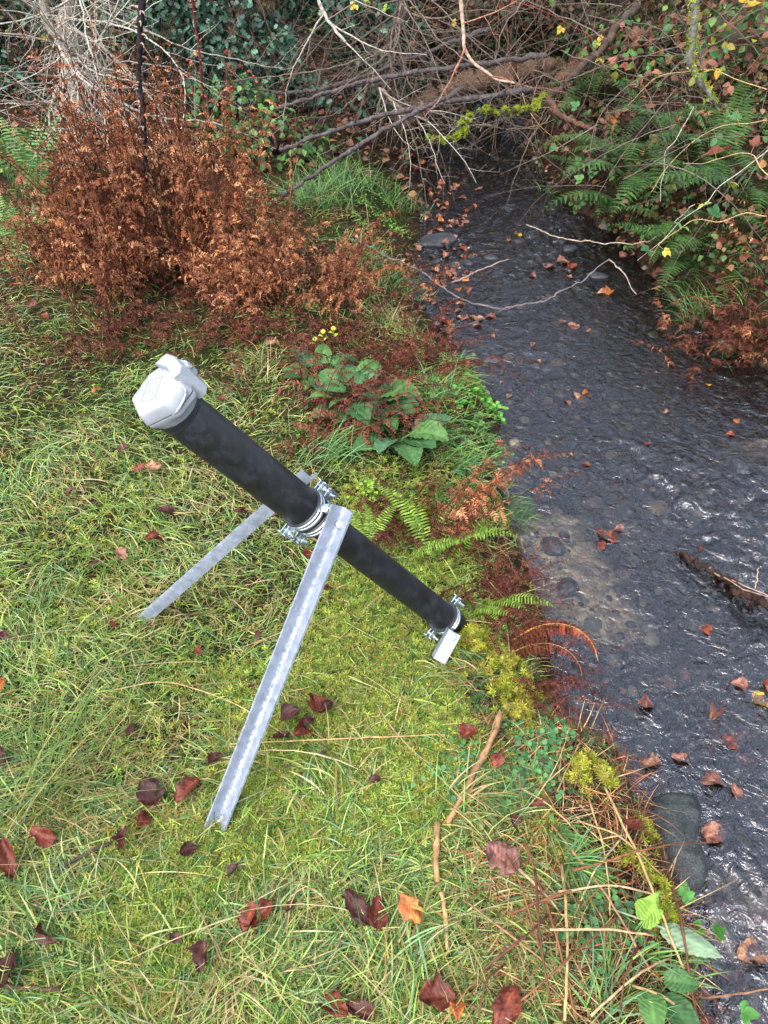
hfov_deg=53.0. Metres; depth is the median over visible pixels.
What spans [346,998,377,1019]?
fallen leaf
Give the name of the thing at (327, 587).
fallen leaf
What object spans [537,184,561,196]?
grass tuft
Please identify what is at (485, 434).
grass tuft
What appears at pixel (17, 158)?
fern
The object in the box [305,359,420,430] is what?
foxglove
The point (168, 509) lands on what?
fallen leaf
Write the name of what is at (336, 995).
fallen leaf
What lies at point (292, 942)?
grass
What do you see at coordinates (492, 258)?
rock
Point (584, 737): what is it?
dead stem
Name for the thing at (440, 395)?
grass tuft
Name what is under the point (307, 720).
fallen leaf
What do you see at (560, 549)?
rock
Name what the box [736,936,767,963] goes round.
fallen leaf
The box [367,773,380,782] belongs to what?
fallen leaf
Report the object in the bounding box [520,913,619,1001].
dead stem
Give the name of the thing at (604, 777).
moss cushion
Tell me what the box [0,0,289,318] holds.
bracken
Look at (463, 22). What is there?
red stemmed branch
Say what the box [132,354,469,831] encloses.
monitoring tube
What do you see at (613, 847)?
dead stem
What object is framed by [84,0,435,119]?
holly bush
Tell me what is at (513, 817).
fallen leaf
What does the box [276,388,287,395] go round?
fallen leaf
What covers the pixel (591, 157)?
bramble
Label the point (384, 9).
bramble
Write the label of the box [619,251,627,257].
fallen leaf
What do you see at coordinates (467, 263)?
rock
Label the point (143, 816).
fallen leaf
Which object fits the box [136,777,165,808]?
fallen leaf
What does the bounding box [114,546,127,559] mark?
fallen leaf
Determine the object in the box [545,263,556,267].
fallen leaf
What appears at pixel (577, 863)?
grass tuft
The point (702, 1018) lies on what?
stalk litter
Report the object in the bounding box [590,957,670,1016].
dead stem
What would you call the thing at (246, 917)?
fallen leaf
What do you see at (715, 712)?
fallen leaf
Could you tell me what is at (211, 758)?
fallen leaf
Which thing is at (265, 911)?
fallen leaf
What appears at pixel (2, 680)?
fallen leaf
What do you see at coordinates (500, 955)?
dead stem
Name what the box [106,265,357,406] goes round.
bracken
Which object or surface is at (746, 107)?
fern
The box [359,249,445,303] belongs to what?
grass tuft
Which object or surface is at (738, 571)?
twig
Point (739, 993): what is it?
dead stem
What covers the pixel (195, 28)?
rose stem
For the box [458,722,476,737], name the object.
fallen leaf
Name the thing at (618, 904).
ground plant
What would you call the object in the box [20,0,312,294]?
bracken
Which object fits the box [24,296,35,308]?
fallen leaf
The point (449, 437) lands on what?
grass tuft
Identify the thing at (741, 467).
rock
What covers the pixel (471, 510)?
bracken
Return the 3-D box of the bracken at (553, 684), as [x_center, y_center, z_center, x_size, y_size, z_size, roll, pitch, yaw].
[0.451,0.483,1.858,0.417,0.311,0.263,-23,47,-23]
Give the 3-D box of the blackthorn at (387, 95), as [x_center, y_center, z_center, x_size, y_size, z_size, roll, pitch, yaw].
[0.252,-2.213,4.466,0.811,0.509,0.797,0,42,0]
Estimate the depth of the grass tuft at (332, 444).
2.55 m
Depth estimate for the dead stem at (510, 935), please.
1.41 m
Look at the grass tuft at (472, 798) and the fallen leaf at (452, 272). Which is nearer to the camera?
the grass tuft at (472, 798)
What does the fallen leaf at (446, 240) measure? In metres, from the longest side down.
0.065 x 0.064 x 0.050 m
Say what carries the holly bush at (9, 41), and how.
on the ground at (730, 858)
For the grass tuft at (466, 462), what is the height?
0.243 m
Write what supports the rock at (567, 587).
on the ground at (730, 858)
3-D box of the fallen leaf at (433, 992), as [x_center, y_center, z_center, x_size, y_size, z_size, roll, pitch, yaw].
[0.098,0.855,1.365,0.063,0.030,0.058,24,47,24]
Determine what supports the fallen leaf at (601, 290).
on the stream water
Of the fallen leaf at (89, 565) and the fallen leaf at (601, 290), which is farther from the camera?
the fallen leaf at (601, 290)
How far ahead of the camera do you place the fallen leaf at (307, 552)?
2.22 m
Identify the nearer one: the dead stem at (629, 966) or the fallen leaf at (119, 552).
the dead stem at (629, 966)
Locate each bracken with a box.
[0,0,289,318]
[0,68,170,320]
[0,249,265,380]
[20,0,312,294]
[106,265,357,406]
[124,156,383,339]
[220,263,437,415]
[245,200,494,329]
[261,315,498,470]
[314,280,547,398]
[314,435,515,580]
[425,431,599,560]
[439,519,641,710]
[512,661,646,754]
[612,199,767,400]
[659,253,767,377]
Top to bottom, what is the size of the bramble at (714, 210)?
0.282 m
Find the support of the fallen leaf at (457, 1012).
on the grass at (292, 942)
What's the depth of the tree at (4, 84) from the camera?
5.83 m
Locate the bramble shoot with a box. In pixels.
[655,722,716,875]
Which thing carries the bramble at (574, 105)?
on the blackthorn at (397, 26)
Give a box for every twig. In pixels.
[714,572,767,596]
[731,579,767,595]
[736,554,740,584]
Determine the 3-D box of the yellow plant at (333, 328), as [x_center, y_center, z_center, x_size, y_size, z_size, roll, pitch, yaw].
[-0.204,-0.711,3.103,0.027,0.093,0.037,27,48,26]
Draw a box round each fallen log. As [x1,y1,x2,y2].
[389,56,567,131]
[549,12,699,88]
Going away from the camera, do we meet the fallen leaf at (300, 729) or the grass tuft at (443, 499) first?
the fallen leaf at (300, 729)
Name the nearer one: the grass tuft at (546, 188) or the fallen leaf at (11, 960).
the fallen leaf at (11, 960)
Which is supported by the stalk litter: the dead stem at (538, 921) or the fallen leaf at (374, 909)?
the dead stem at (538, 921)
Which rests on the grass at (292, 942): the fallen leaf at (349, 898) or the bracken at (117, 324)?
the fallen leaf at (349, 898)
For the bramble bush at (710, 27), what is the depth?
4.77 m
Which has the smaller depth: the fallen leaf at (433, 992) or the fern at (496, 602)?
the fallen leaf at (433, 992)
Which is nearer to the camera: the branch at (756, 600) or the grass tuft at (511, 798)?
the grass tuft at (511, 798)
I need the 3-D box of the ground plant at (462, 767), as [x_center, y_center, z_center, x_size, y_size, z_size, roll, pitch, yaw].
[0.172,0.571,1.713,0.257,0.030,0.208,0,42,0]
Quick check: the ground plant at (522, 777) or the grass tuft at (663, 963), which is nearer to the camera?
the grass tuft at (663, 963)
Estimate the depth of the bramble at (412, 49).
5.17 m
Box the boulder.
[642,792,707,907]
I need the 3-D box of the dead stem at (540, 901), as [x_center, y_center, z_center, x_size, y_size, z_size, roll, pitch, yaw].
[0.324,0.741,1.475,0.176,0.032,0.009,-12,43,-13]
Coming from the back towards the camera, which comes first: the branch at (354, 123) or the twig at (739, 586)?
the branch at (354, 123)
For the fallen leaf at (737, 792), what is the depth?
1.95 m
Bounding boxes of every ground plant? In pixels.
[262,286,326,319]
[342,193,410,237]
[405,728,521,810]
[415,372,513,462]
[489,721,582,818]
[500,701,595,780]
[538,857,663,973]
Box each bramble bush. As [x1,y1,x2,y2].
[168,72,361,170]
[406,0,578,105]
[555,0,767,99]
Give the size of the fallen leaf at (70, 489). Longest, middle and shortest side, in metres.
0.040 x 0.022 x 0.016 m
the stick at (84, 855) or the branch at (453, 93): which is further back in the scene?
the branch at (453, 93)
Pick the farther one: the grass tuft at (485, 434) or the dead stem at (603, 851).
the grass tuft at (485, 434)
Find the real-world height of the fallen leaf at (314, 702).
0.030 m
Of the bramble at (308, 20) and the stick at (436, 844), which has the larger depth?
the bramble at (308, 20)
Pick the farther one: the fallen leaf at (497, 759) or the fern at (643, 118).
the fern at (643, 118)
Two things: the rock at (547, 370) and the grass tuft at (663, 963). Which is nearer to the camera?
the grass tuft at (663, 963)
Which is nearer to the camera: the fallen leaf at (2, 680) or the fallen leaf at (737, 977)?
the fallen leaf at (737, 977)
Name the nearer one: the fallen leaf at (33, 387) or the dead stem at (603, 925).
the dead stem at (603, 925)
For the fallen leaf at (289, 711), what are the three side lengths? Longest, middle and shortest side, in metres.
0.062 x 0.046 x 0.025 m
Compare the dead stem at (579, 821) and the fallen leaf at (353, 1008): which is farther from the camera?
the dead stem at (579, 821)
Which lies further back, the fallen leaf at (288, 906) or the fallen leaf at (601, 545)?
the fallen leaf at (601, 545)
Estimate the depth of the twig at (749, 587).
2.42 m
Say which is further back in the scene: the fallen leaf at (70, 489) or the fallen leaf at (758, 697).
the fallen leaf at (70, 489)
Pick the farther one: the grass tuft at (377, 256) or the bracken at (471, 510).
the grass tuft at (377, 256)
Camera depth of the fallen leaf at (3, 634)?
1.99 m
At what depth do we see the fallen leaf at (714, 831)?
1.88 m
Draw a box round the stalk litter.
[422,619,744,1023]
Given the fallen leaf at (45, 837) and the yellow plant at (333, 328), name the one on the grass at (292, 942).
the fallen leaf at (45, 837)
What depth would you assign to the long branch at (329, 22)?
3.74 m
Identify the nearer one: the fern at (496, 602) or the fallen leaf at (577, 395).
the fern at (496, 602)
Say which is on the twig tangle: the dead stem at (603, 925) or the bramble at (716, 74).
the bramble at (716, 74)
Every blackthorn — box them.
[131,0,611,212]
[364,84,494,197]
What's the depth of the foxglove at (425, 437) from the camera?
2.55 m
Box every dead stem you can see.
[463,899,553,969]
[479,965,503,1018]
[482,914,548,970]
[506,853,539,946]
[510,885,591,914]
[518,868,570,923]
[520,787,589,844]
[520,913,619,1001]
[522,840,576,1019]
[533,869,551,1001]
[550,928,653,936]
[551,824,650,969]
[556,736,585,791]
[558,884,663,896]
[560,864,568,1020]
[572,841,712,870]
[577,820,661,874]
[580,835,623,900]
[588,798,610,914]
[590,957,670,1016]
[591,899,604,965]
[603,786,690,992]
[619,945,639,1018]
[632,984,674,1004]
[649,817,696,1013]
[650,988,767,998]
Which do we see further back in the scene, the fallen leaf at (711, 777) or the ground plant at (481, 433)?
the ground plant at (481, 433)
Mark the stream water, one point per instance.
(562, 294)
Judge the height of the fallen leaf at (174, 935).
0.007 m
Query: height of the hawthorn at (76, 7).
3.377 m
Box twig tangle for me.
[0,0,767,303]
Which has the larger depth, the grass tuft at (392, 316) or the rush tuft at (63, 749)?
the grass tuft at (392, 316)
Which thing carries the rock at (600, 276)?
in the stream water
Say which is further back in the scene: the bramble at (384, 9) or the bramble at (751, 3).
the bramble at (384, 9)
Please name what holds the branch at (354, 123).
attached to the blackthorn at (397, 26)
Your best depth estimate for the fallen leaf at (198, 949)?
1.42 m
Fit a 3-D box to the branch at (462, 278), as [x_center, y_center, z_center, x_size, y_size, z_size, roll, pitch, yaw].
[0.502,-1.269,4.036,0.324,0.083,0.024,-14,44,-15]
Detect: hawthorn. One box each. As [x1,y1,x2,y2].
[0,0,183,172]
[0,0,350,208]
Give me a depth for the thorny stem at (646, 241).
4.23 m
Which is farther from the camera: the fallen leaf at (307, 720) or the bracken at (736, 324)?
the bracken at (736, 324)
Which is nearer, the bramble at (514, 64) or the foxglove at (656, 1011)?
the foxglove at (656, 1011)
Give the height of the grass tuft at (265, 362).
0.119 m
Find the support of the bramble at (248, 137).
on the hawthorn at (76, 7)
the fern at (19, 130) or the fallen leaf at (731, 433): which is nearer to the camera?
the fallen leaf at (731, 433)
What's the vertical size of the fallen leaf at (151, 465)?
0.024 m
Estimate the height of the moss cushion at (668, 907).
0.111 m
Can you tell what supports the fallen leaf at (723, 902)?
on the ground at (730, 858)
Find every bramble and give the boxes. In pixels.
[222,123,263,150]
[263,7,319,36]
[350,0,479,28]
[369,22,443,90]
[504,62,573,154]
[511,0,614,67]
[531,47,600,151]
[545,58,575,168]
[557,108,622,231]
[568,42,656,184]
[573,139,612,214]
[580,26,690,132]
[618,29,675,157]
[627,59,765,105]
[637,150,767,260]
[640,204,766,258]
[651,108,766,191]
[659,107,693,201]
[662,881,759,1023]
[677,30,726,163]
[683,135,767,175]
[687,49,767,79]
[735,0,767,24]
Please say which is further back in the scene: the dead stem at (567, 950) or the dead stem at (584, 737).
the dead stem at (584, 737)
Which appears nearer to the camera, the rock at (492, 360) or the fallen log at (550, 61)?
the rock at (492, 360)
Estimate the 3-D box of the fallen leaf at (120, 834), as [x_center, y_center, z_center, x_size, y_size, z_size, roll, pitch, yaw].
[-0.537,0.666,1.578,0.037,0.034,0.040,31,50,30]
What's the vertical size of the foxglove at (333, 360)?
0.089 m
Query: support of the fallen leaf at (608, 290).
on the stream water
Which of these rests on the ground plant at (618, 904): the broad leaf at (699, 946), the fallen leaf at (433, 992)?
the broad leaf at (699, 946)
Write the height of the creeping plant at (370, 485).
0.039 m
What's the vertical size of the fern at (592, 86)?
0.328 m
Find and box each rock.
[418,232,457,248]
[461,259,473,268]
[480,355,501,365]
[482,255,498,262]
[501,204,517,212]
[539,366,553,375]
[540,536,565,555]
[556,577,579,598]
[561,245,578,255]
[584,271,608,282]
[730,459,751,476]
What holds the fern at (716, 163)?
on the ground at (730, 858)
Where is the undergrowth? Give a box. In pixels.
[0,0,767,354]
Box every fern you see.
[0,97,62,203]
[0,126,70,177]
[0,196,36,245]
[350,500,401,542]
[373,485,515,558]
[472,593,555,633]
[506,619,597,674]
[531,133,641,184]
[537,141,754,225]
[543,68,638,123]
[548,123,676,218]
[585,78,672,141]
[605,205,714,287]
[613,108,762,193]
[621,209,767,296]
[624,158,767,223]
[645,103,767,144]
[677,76,755,155]
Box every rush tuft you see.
[0,531,183,825]
[0,617,202,932]
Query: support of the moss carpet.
on the ground at (730, 858)
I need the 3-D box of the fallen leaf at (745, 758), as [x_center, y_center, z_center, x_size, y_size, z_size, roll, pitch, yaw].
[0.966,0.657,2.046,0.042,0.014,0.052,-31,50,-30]
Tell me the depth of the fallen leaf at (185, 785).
1.68 m
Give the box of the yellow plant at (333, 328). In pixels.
[329,326,337,338]
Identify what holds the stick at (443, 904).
on the grass at (292, 942)
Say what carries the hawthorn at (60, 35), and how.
on the ground at (730, 858)
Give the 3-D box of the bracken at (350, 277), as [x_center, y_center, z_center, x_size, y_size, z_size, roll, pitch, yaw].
[-0.062,-1.010,3.343,1.061,0.531,0.862,13,44,14]
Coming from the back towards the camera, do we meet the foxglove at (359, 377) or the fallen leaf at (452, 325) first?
the fallen leaf at (452, 325)
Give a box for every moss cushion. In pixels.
[398,498,438,529]
[431,622,495,679]
[478,648,546,736]
[555,746,639,817]
[611,808,663,883]
[639,871,687,948]
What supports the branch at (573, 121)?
attached to the mossy branch at (464, 122)
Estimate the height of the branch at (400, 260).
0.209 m
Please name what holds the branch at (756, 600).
in the stream water
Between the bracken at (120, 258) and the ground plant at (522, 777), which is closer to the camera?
the ground plant at (522, 777)
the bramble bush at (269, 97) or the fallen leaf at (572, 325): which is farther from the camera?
the bramble bush at (269, 97)
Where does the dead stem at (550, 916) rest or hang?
on the stalk litter
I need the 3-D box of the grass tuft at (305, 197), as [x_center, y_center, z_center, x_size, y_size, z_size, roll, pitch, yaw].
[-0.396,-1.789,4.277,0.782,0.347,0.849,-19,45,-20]
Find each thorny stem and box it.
[127,0,153,205]
[526,204,694,244]
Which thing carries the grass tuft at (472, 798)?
on the ground at (730, 858)
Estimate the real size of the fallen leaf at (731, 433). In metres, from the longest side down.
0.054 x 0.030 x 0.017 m
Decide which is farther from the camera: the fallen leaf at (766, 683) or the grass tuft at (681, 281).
the grass tuft at (681, 281)
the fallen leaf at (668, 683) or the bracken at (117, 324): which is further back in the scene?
the bracken at (117, 324)
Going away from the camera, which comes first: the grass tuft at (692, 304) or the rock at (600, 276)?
the grass tuft at (692, 304)
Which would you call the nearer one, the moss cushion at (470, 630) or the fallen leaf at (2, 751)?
the fallen leaf at (2, 751)
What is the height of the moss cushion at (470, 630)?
0.077 m
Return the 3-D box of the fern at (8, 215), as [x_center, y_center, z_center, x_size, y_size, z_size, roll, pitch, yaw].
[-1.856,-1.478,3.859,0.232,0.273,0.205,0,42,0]
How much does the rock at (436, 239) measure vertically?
0.056 m
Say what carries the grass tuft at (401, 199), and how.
on the ground at (730, 858)
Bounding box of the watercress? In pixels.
[444,358,507,429]
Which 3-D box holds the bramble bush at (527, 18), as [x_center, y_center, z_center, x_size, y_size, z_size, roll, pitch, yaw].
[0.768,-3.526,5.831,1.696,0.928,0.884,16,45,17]
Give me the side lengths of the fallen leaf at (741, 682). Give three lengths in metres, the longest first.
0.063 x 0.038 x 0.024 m
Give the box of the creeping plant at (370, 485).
[346,477,380,501]
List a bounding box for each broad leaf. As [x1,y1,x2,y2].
[608,907,721,958]
[634,891,663,929]
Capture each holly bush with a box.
[0,0,101,108]
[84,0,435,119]
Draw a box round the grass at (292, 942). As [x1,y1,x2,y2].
[0,186,723,1023]
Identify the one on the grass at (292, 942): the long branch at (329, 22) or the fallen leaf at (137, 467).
the fallen leaf at (137, 467)
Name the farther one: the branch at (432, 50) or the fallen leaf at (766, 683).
the branch at (432, 50)
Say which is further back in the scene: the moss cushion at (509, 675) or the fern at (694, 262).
the fern at (694, 262)
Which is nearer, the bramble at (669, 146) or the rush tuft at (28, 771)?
the rush tuft at (28, 771)
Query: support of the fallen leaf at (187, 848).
on the moss carpet
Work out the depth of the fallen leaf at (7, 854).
1.55 m
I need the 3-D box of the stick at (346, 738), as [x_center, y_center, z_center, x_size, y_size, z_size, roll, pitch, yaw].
[-0.106,0.518,1.746,0.490,0.031,0.011,-1,42,-1]
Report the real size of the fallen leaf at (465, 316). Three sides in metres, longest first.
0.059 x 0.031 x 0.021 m
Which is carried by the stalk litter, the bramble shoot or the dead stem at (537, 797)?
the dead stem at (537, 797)
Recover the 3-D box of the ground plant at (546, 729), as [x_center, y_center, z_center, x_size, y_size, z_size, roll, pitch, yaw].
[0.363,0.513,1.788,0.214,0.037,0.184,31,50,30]
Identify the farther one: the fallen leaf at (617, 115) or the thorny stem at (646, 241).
the fallen leaf at (617, 115)
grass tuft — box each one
[210,339,292,396]
[242,156,376,224]
[282,397,385,485]
[301,137,414,209]
[314,219,411,286]
[332,293,430,339]
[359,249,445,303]
[364,167,439,221]
[396,406,494,473]
[409,474,491,520]
[413,354,489,412]
[417,639,497,725]
[429,424,522,497]
[438,741,542,842]
[442,350,490,390]
[460,389,514,462]
[488,760,553,834]
[496,479,555,536]
[531,816,600,864]
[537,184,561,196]
[551,907,689,1023]
[556,818,626,912]
[637,928,731,1016]
[655,270,723,325]
[658,233,721,306]
[690,238,767,328]
[690,299,767,370]
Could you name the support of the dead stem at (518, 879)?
on the grass at (292, 942)
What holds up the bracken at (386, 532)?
on the ground at (730, 858)
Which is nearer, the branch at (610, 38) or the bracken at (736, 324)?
the bracken at (736, 324)
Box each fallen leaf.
[0,627,8,639]
[0,677,5,690]
[0,746,4,765]
[0,834,17,878]
[0,949,16,990]
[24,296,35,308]
[29,385,40,394]
[29,825,55,847]
[34,921,56,944]
[38,311,48,318]
[66,486,76,494]
[86,560,99,568]
[92,385,100,392]
[105,620,115,626]
[110,826,126,850]
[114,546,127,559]
[116,442,130,450]
[124,723,136,734]
[133,462,145,471]
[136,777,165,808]
[136,810,150,825]
[141,460,160,470]
[143,529,163,542]
[156,505,175,516]
[169,932,182,943]
[173,773,201,802]
[176,841,197,857]
[185,940,206,972]
[193,644,201,653]
[207,751,221,764]
[216,394,225,400]
[225,863,237,876]
[232,898,272,928]
[235,507,243,512]
[238,902,255,931]
[254,631,261,638]
[265,336,280,345]
[269,730,289,738]
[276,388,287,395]
[277,702,300,720]
[284,899,294,912]
[291,719,312,737]
[298,716,314,726]
[303,547,311,557]
[306,693,332,714]
[317,700,332,713]
[318,989,347,1017]
[323,584,334,589]
[342,883,367,925]
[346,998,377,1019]
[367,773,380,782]
[367,895,388,933]
[396,889,422,923]
[415,244,422,250]
[419,969,461,1012]
[440,237,448,248]
[446,323,455,329]
[448,268,456,275]
[449,997,465,1019]
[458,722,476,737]
[460,314,468,319]
[486,841,523,875]
[490,749,504,768]
[491,975,523,1023]
[509,812,522,828]
[533,798,551,806]
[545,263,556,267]
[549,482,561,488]
[557,255,571,262]
[568,262,576,268]
[568,321,579,329]
[573,392,580,399]
[591,662,601,677]
[594,528,616,541]
[596,541,606,549]
[597,287,606,294]
[604,285,613,294]
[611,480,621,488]
[612,525,623,531]
[614,107,622,117]
[617,643,631,650]
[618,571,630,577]
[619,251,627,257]
[621,817,641,830]
[628,769,640,786]
[637,693,653,707]
[638,752,661,767]
[659,677,674,688]
[671,751,692,764]
[679,667,690,680]
[699,622,711,634]
[700,771,728,785]
[701,821,727,843]
[710,701,726,719]
[710,892,738,910]
[718,734,737,749]
[724,968,748,991]
[725,431,736,435]
[728,676,748,690]
[730,783,742,803]
[732,726,748,742]
[735,753,755,764]
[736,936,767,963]
[747,909,767,933]
[749,690,767,706]
[749,1000,765,1023]
[763,679,767,690]
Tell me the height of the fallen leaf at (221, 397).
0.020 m
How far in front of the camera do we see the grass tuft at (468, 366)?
3.04 m
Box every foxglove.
[281,344,355,390]
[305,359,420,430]
[343,403,451,466]
[637,968,699,1023]
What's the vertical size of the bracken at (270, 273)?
0.682 m
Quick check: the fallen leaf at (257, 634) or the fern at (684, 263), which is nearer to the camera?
the fallen leaf at (257, 634)
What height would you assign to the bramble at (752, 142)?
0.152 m
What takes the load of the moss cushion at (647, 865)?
on the ground at (730, 858)
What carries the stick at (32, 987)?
on the grass at (292, 942)
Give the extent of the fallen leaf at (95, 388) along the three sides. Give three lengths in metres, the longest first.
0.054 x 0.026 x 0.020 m
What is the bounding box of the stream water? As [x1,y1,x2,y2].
[408,102,767,880]
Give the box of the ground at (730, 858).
[0,0,767,1023]
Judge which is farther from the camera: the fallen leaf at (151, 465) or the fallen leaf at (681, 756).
the fallen leaf at (151, 465)
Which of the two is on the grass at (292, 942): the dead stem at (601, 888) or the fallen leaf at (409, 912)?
the fallen leaf at (409, 912)
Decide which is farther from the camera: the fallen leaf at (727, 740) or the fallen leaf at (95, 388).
the fallen leaf at (95, 388)
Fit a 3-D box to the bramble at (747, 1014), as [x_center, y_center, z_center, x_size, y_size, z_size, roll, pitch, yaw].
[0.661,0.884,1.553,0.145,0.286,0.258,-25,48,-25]
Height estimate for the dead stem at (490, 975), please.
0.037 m
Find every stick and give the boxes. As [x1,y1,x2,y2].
[4,983,60,991]
[57,842,110,870]
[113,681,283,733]
[230,734,444,744]
[431,820,440,882]
[438,891,449,953]
[445,711,502,823]
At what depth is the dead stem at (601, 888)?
1.49 m
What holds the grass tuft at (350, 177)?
on the ground at (730, 858)
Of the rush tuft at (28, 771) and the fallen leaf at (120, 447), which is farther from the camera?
the fallen leaf at (120, 447)
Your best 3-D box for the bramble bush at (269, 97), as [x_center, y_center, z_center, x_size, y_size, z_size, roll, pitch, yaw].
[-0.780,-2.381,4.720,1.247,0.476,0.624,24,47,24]
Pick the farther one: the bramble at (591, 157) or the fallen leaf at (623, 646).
the bramble at (591, 157)
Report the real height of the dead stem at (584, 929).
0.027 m
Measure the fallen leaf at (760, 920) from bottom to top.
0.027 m
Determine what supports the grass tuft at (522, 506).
on the ground at (730, 858)
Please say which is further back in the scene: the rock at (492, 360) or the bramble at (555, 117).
the bramble at (555, 117)
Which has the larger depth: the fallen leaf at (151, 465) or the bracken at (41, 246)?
the bracken at (41, 246)
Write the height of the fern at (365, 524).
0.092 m
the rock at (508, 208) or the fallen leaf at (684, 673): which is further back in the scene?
the rock at (508, 208)
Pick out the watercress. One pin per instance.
(490, 403)
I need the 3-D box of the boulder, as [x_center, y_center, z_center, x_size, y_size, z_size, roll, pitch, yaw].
[0.701,0.819,1.856,0.169,0.179,0.277,0,42,0]
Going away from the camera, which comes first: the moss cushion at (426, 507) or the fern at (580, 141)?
the moss cushion at (426, 507)
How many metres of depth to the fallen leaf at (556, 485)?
2.89 m
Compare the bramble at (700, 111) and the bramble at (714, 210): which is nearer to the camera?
the bramble at (714, 210)
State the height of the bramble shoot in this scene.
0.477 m
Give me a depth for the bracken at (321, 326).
3.11 m
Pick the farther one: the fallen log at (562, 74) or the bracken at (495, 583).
the fallen log at (562, 74)
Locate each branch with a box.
[221,20,490,99]
[254,0,425,136]
[274,51,546,109]
[279,83,532,150]
[281,85,463,196]
[347,238,609,309]
[419,0,571,116]
[425,91,551,144]
[439,297,552,333]
[452,258,508,282]
[545,95,597,131]
[547,1,640,97]
[609,260,636,293]
[662,550,767,611]
[683,0,719,105]
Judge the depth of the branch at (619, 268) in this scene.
3.96 m
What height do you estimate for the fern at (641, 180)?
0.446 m
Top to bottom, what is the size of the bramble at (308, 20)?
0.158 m
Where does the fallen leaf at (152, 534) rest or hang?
on the moss carpet
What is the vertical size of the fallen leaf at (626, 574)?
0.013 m
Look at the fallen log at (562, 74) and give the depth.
5.53 m
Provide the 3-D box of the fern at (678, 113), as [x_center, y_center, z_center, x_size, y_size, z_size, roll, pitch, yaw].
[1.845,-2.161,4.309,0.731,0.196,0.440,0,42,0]
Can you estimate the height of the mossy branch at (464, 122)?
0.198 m
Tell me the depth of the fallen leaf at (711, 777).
1.98 m
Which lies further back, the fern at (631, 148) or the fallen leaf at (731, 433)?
the fern at (631, 148)
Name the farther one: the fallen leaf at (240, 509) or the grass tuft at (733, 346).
the grass tuft at (733, 346)
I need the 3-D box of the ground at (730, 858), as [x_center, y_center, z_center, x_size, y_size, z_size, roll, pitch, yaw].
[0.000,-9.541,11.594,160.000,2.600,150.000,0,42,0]
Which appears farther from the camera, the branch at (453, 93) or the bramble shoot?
the branch at (453, 93)
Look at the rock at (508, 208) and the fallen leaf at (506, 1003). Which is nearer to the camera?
the fallen leaf at (506, 1003)
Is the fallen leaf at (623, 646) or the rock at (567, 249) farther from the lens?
the rock at (567, 249)
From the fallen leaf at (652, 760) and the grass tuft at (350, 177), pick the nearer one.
the fallen leaf at (652, 760)
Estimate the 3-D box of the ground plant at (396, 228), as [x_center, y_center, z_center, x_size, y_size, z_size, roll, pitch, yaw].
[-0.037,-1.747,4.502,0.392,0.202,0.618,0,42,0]
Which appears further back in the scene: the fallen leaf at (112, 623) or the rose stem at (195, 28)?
the rose stem at (195, 28)
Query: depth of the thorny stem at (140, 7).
2.96 m
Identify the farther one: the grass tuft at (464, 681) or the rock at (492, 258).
the rock at (492, 258)
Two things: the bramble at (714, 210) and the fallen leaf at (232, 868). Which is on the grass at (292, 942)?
the fallen leaf at (232, 868)
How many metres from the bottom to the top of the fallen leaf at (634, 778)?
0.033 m
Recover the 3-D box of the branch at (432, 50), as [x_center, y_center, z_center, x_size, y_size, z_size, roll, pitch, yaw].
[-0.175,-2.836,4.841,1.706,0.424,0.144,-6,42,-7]
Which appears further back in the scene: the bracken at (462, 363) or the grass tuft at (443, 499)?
the bracken at (462, 363)
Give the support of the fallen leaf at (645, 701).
on the stream water
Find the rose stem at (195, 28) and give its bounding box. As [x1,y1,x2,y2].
[188,0,208,120]
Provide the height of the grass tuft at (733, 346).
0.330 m
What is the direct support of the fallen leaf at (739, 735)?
on the stream water
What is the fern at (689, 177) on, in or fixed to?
on the ground at (730, 858)
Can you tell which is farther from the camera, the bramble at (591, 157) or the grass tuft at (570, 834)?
the bramble at (591, 157)
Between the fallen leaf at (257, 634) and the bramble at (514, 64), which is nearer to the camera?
the fallen leaf at (257, 634)
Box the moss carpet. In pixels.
[0,316,659,1023]
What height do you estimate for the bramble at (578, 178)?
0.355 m
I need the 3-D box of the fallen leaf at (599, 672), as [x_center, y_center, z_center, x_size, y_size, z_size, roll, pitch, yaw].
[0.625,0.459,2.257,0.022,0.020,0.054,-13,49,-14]
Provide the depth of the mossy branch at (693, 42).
3.25 m
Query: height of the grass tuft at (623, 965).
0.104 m
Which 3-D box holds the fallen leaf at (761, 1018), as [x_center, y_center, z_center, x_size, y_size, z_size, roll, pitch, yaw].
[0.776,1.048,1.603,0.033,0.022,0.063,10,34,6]
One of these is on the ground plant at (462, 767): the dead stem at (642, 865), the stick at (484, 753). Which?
the stick at (484, 753)

